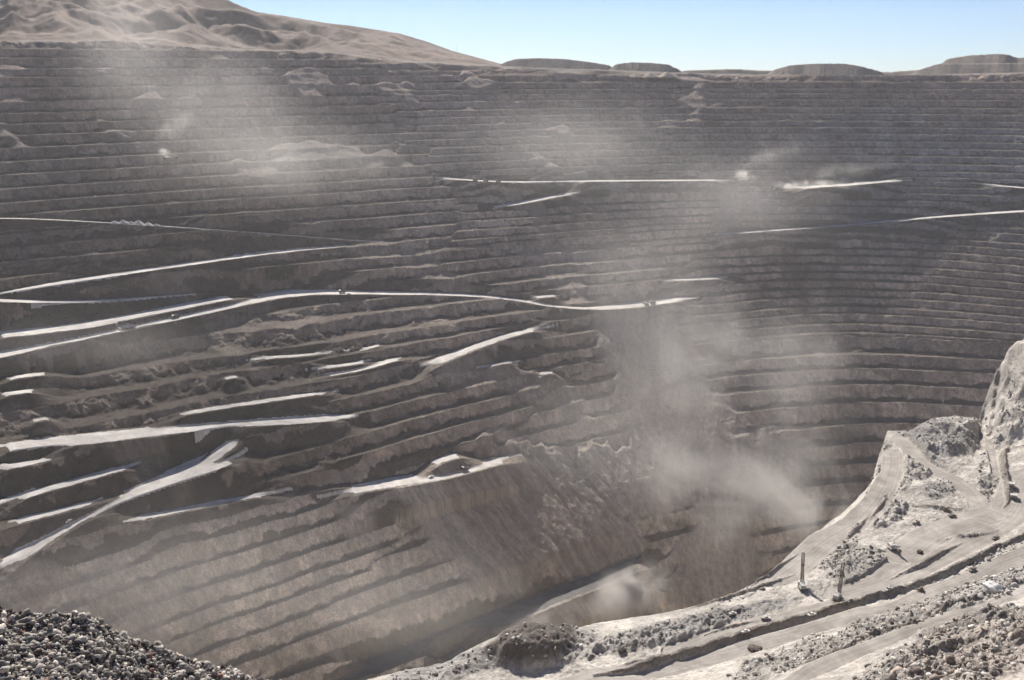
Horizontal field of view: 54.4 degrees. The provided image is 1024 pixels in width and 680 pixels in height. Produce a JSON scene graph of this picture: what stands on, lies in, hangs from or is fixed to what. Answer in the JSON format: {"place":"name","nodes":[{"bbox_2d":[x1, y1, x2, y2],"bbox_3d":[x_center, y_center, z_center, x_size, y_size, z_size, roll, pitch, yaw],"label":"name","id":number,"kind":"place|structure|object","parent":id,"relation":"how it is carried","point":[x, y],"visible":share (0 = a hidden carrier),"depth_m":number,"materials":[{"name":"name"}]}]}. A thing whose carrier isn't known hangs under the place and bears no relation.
{"place":"outdoors","nodes":[
{"label":"outdoors","id":0,"kind":"place"},
{"bbox_2d":[2,389,32,395],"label":"haul road","id":1,"kind":"structure","parent":0,"point":[18,392],"depth_m":1722.61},
{"bbox_2d":[0,458,50,469],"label":"haul road","id":2,"kind":"structure","parent":0,"point":[6,466],"depth_m":1577.51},
{"bbox_2d":[6,372,44,379],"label":"haul road","id":3,"kind":"structure","parent":0,"point":[24,375],"depth_m":1767.78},
{"bbox_2d":[33,417,48,421],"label":"haul road","id":4,"kind":"structure","parent":0,"point":[35,420],"depth_m":1674.83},
{"bbox_2d":[8,497,102,523],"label":"haul road","id":5,"kind":"structure","parent":0,"point":[35,516],"depth_m":1519.84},
{"bbox_2d":[0,461,140,503],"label":"haul road","id":6,"kind":"structure","parent":0,"point":[25,494],"depth_m":1572.98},
{"bbox_2d":[0,293,195,308],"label":"haul road","id":7,"kind":"structure","parent":0,"point":[37,303],"depth_m":1976.73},
{"bbox_2d":[0,296,230,337],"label":"haul road","id":8,"kind":"structure","parent":0,"point":[63,327],"depth_m":1962.27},
{"bbox_2d":[0,612,245,679],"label":"rubble slope","id":9,"kind":"structure","parent":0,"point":[74,648],"depth_m":25.38,"materials":[{"name":"grey stone"}]},
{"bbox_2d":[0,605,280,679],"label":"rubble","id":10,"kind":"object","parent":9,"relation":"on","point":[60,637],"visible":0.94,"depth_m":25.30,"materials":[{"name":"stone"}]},
{"bbox_2d":[0,447,247,568],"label":"haul road","id":11,"kind":"structure","parent":0,"point":[181,473],"depth_m":1610.06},
{"bbox_2d":[0,245,348,294],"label":"haul road","id":12,"kind":"structure","parent":0,"point":[106,276],"depth_m":2119.94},
{"bbox_2d":[0,414,358,451],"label":"haul road","id":13,"kind":"structure","parent":0,"point":[201,430],"depth_m":1720.01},
{"bbox_2d":[0,218,382,241],"bbox_3d":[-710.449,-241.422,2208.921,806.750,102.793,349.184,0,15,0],"label":"haul road","id":14,"kind":"structure","parent":0,"point":[177,226],"depth_m":2243.65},
{"bbox_2d":[119,219,128,223],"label":"rock heap","id":15,"kind":"object","parent":14,"relation":"on","point":[122,221],"visible":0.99,"depth_m":2184.21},
{"bbox_2d":[134,220,143,224],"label":"rock heap","id":16,"kind":"object","parent":14,"relation":"on","point":[137,222],"visible":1,"depth_m":2199.67,"materials":[{"name":"white gravel"}]},
{"bbox_2d":[123,487,292,521],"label":"haul road","id":17,"kind":"structure","parent":0,"point":[172,511],"depth_m":1624.16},
{"bbox_2d":[194,439,238,470],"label":"haul road","id":18,"kind":"structure","parent":0,"point":[217,453],"depth_m":1722.00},
{"bbox_2d":[0,0,507,66],"bbox_3d":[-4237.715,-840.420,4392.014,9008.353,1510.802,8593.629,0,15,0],"label":"hill","id":19,"kind":"structure","parent":0,"point":[224,23],"depth_m":3191.33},
{"bbox_2d":[180,389,338,414],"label":"haul road","id":20,"kind":"structure","parent":0,"point":[251,402],"depth_m":1844.20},
{"bbox_2d":[246,349,348,360],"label":"haul road","id":21,"kind":"structure","parent":0,"point":[283,356],"depth_m":1990.11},
{"bbox_2d":[305,359,371,370],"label":"haul road","id":22,"kind":"structure","parent":0,"point":[340,365],"depth_m":1997.75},
{"bbox_2d":[0,289,699,357],"bbox_3d":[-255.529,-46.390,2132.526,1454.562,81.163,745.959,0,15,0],"label":"haul road","id":23,"kind":"structure","parent":0,"point":[266,296],"depth_m":2184.63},
{"bbox_2d":[323,357,401,375],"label":"haul road","id":24,"kind":"structure","parent":0,"point":[385,361],"depth_m":2008.42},
{"bbox_2d":[360,345,379,350],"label":"haul road","id":25,"kind":"structure","parent":0,"point":[366,348],"depth_m":2072.10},
{"bbox_2d":[317,454,520,498],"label":"haul road","id":26,"kind":"structure","parent":0,"point":[389,482],"depth_m":1829.53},
{"bbox_2d":[431,454,458,464],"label":"haul road","id":27,"kind":"structure","parent":0,"point":[439,460],"depth_m":1898.62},
{"bbox_2d":[446,645,468,658],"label":"haul road","id":28,"kind":"structure","parent":0,"point":[452,654],"depth_m":1671.34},
{"bbox_2d":[335,555,641,679],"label":"haul road","id":29,"kind":"structure","parent":0,"point":[540,601],"depth_m":1744.45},
{"bbox_2d":[419,322,557,367],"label":"haul road","id":30,"kind":"structure","parent":0,"point":[446,357],"depth_m":2162.71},
{"bbox_2d":[476,360,519,368],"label":"haul road","id":31,"kind":"structure","parent":0,"point":[487,365],"depth_m":2137.19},
{"bbox_2d":[0,40,1023,679],"bbox_3d":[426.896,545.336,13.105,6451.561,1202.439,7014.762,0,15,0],"label":"pit slope","id":32,"kind":"structure","parent":0,"point":[742,416],"depth_m":2252.55,"materials":[{"name":"grey stone"}]},
{"bbox_2d":[165,153,178,160],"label":"mining shovel","id":33,"kind":"object","parent":32,"relation":"on","point":[169,158],"visible":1,"depth_m":2392.75,"materials":[{"name":"metal"}]},
{"bbox_2d":[551,180,562,187],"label":"mining shovel","id":34,"kind":"object","parent":32,"relation":"on","point":[559,185],"visible":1,"depth_m":2714.01,"materials":[{"name":"metal"}]},
{"bbox_2d":[10,40,1023,76],"bbox_3d":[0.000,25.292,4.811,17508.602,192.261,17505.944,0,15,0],"label":"plateau","id":35,"kind":"structure","parent":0,"point":[500,67],"depth_m":3166.20,"materials":[{"name":"brown soil"}]},
{"bbox_2d":[629,74,642,77],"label":"stockpile","id":36,"kind":"object","parent":35,"relation":"on","point":[634,76],"visible":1,"depth_m":3188.01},
{"bbox_2d":[642,73,658,77],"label":"stockpile","id":37,"kind":"object","parent":35,"relation":"on","point":[650,75],"visible":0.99,"depth_m":3196.09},
{"bbox_2d":[658,71,677,77],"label":"stockpile","id":38,"kind":"object","parent":35,"relation":"on","point":[667,74],"visible":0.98,"depth_m":3201.92,"materials":[{"name":"grey gravel"}]},
{"bbox_2d":[493,192,577,207],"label":"haul road","id":39,"kind":"structure","parent":0,"point":[534,199],"depth_m":2655.33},
{"bbox_2d":[530,295,559,298],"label":"haul road","id":40,"kind":"structure","parent":0,"point":[534,297],"depth_m":2371.99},
{"bbox_2d":[500,58,611,69],"bbox_3d":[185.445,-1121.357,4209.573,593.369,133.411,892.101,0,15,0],"label":"hill","id":41,"kind":"structure","parent":0,"point":[549,63],"depth_m":3969.38,"materials":[{"name":"soil"}]},
{"bbox_2d":[434,176,733,183],"bbox_3d":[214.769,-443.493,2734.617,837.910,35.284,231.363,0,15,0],"label":"haul road","id":42,"kind":"structure","parent":0,"point":[522,182],"depth_m":2758.33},
{"bbox_2d":[230,0,1023,71],"label":"sky","id":43,"kind":"structure","parent":0,"point":[880,35],"materials":[{"name":"blue"}]},
{"bbox_2d":[609,62,682,72],"bbox_3d":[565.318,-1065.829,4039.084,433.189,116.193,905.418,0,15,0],"label":"hill","id":44,"kind":"structure","parent":0,"point":[644,67],"depth_m":3803.71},
{"bbox_2d":[664,276,726,280],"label":"haul road","id":45,"kind":"structure","parent":0,"point":[702,278],"depth_m":2551.23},
{"bbox_2d":[368,339,1023,679],"bbox_3d":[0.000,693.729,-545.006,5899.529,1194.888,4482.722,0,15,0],"label":"slope","id":46,"kind":"structure","parent":0,"point":[520,662],"depth_m":784.95,"materials":[{"name":"grey stone"}]},
{"bbox_2d":[618,647,626,653],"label":"boulder","id":47,"kind":"object","parent":46,"relation":"on","point":[621,650],"visible":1,"depth_m":746.60,"materials":[{"name":"grey stone"}]},
{"bbox_2d":[392,507,1023,679],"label":"rubble","id":48,"kind":"object","parent":46,"relation":"on","point":[993,671],"visible":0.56,"depth_m":616.50,"materials":[{"name":"grey stone"}]},
{"bbox_2d":[982,643,989,649],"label":"boulder","id":49,"kind":"object","parent":48,"relation":"on","point":[985,646],"visible":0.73,"depth_m":491.86,"materials":[{"name":"grey stone"}]},
{"bbox_2d":[983,581,1001,594],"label":"boulder","id":50,"kind":"object","parent":48,"relation":"on","point":[991,586],"visible":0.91,"depth_m":665.24,"materials":[{"name":"white stone"}]},
{"bbox_2d":[740,629,749,633],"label":"pickup truck","id":51,"kind":"object","parent":46,"relation":"on","point":[743,631],"visible":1,"depth_m":773.15,"materials":[{"name":"white paint"}]},
{"bbox_2d":[798,552,806,591],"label":"drill rig","id":52,"kind":"object","parent":46,"relation":"on","point":[801,585],"visible":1,"depth_m":860.65,"materials":[{"name":"metal"}]},
{"bbox_2d":[807,612,816,616],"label":"pickup truck","id":53,"kind":"object","parent":46,"relation":"on","point":[810,614],"visible":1,"depth_m":800.53,"materials":[{"name":"white paint"}]},
{"bbox_2d":[884,584,893,591],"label":"pickup truck","id":54,"kind":"object","parent":46,"relation":"on","point":[888,588],"visible":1,"depth_m":831.12,"materials":[{"name":"grey paint"}]},
{"bbox_2d":[767,363,1023,595],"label":"rubble","id":55,"kind":"object","parent":46,"relation":"on","point":[1012,586],"visible":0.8,"depth_m":912.06,"materials":[{"name":"grey stone"}]},
{"bbox_2d":[818,589,1023,679],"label":"rubble","id":56,"kind":"object","parent":46,"relation":"on","point":[917,670],"visible":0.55,"depth_m":488.58,"materials":[{"name":"grey stone"}]},
{"bbox_2d":[660,597,866,661],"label":"haul road","id":57,"kind":"structure","parent":0,"point":[692,639],"depth_m":786.17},
{"bbox_2d":[760,613,770,619],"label":"pickup truck","id":58,"kind":"object","parent":57,"relation":"on","point":[765,617],"visible":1,"depth_m":801.30,"materials":[{"name":"white paint"}]},
{"bbox_2d":[831,562,844,601],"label":"drill rig","id":59,"kind":"object","parent":57,"relation":"on","point":[837,595],"visible":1,"depth_m":833.92,"materials":[{"name":"metal"}]},
{"bbox_2d":[560,546,1023,679],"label":"haul road","id":60,"kind":"structure","parent":0,"point":[1014,558],"depth_m":777.81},
{"bbox_2d":[747,644,762,651],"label":"boulder","id":61,"kind":"object","parent":60,"relation":"on","point":[753,648],"visible":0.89,"depth_m":752.24,"materials":[{"name":"grey stone"}]},
{"bbox_2d":[916,586,924,591],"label":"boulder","id":62,"kind":"object","parent":60,"relation":"on","point":[921,589],"visible":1,"depth_m":820.39,"materials":[{"name":"stone"}]},
{"bbox_2d":[682,69,917,74],"bbox_3d":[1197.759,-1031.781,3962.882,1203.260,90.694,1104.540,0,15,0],"label":"hill","id":63,"kind":"structure","parent":0,"point":[736,71],"depth_m":3806.27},
{"bbox_2d":[768,63,883,74],"bbox_3d":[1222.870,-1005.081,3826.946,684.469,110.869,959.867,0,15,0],"label":"hill","id":64,"kind":"structure","parent":0,"point":[825,69],"depth_m":3590.68,"materials":[{"name":"grey soil"}]},
{"bbox_2d":[757,449,903,586],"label":"haul road","id":65,"kind":"structure","parent":0,"point":[817,547],"depth_m":988.18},
{"bbox_2d":[773,178,911,188],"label":"haul road","id":66,"kind":"structure","parent":0,"point":[838,184],"depth_m":2836.24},
{"bbox_2d":[714,210,1023,234],"bbox_3d":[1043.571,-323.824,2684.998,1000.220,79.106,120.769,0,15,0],"label":"haul road","id":67,"kind":"structure","parent":0,"point":[875,222],"depth_m":2717.16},
{"bbox_2d":[783,587,1023,679],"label":"haul road","id":68,"kind":"structure","parent":0,"point":[826,664],"depth_m":596.66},
{"bbox_2d":[822,468,1023,599],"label":"haul road","id":69,"kind":"structure","parent":0,"point":[882,576],"depth_m":905.35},
{"bbox_2d":[1008,481,1014,487],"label":"haul truck","id":70,"kind":"object","parent":69,"relation":"on","point":[1011,484],"visible":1,"depth_m":1046.78,"materials":[{"name":"metal"}]},
{"bbox_2d":[1010,492,1016,498],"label":"haul truck","id":71,"kind":"object","parent":69,"relation":"on","point":[1013,495],"visible":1,"depth_m":1023.56,"materials":[{"name":"metal"}]},
{"bbox_2d":[891,434,992,509],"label":"haul road","id":72,"kind":"structure","parent":0,"point":[973,496],"depth_m":1086.08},
{"bbox_2d":[881,506,1010,564],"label":"haul road","id":73,"kind":"structure","parent":0,"point":[927,538],"depth_m":955.48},
{"bbox_2d":[887,542,901,552],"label":"mining shovel","id":74,"kind":"object","parent":73,"relation":"on","point":[892,546],"visible":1,"depth_m":917.05,"materials":[{"name":"metal"}]},
{"bbox_2d":[909,63,1023,74],"bbox_3d":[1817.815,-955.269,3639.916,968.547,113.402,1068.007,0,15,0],"label":"hill","id":75,"kind":"structure","parent":0,"point":[952,68],"depth_m":3458.03,"materials":[{"name":"grey soil"}]},
{"bbox_2d":[942,54,1023,63],"bbox_3d":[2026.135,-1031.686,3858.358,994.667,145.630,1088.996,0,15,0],"label":"hill","id":76,"kind":"structure","parent":0,"point":[993,58],"depth_m":3695.18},
{"bbox_2d":[974,426,1001,475],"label":"haul road","id":77,"kind":"structure","parent":0,"point":[992,455],"depth_m":1156.51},
{"bbox_2d":[972,182,1023,187],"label":"haul road","id":78,"kind":"structure","parent":0,"point":[1000,185],"depth_m":2766.29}
]}

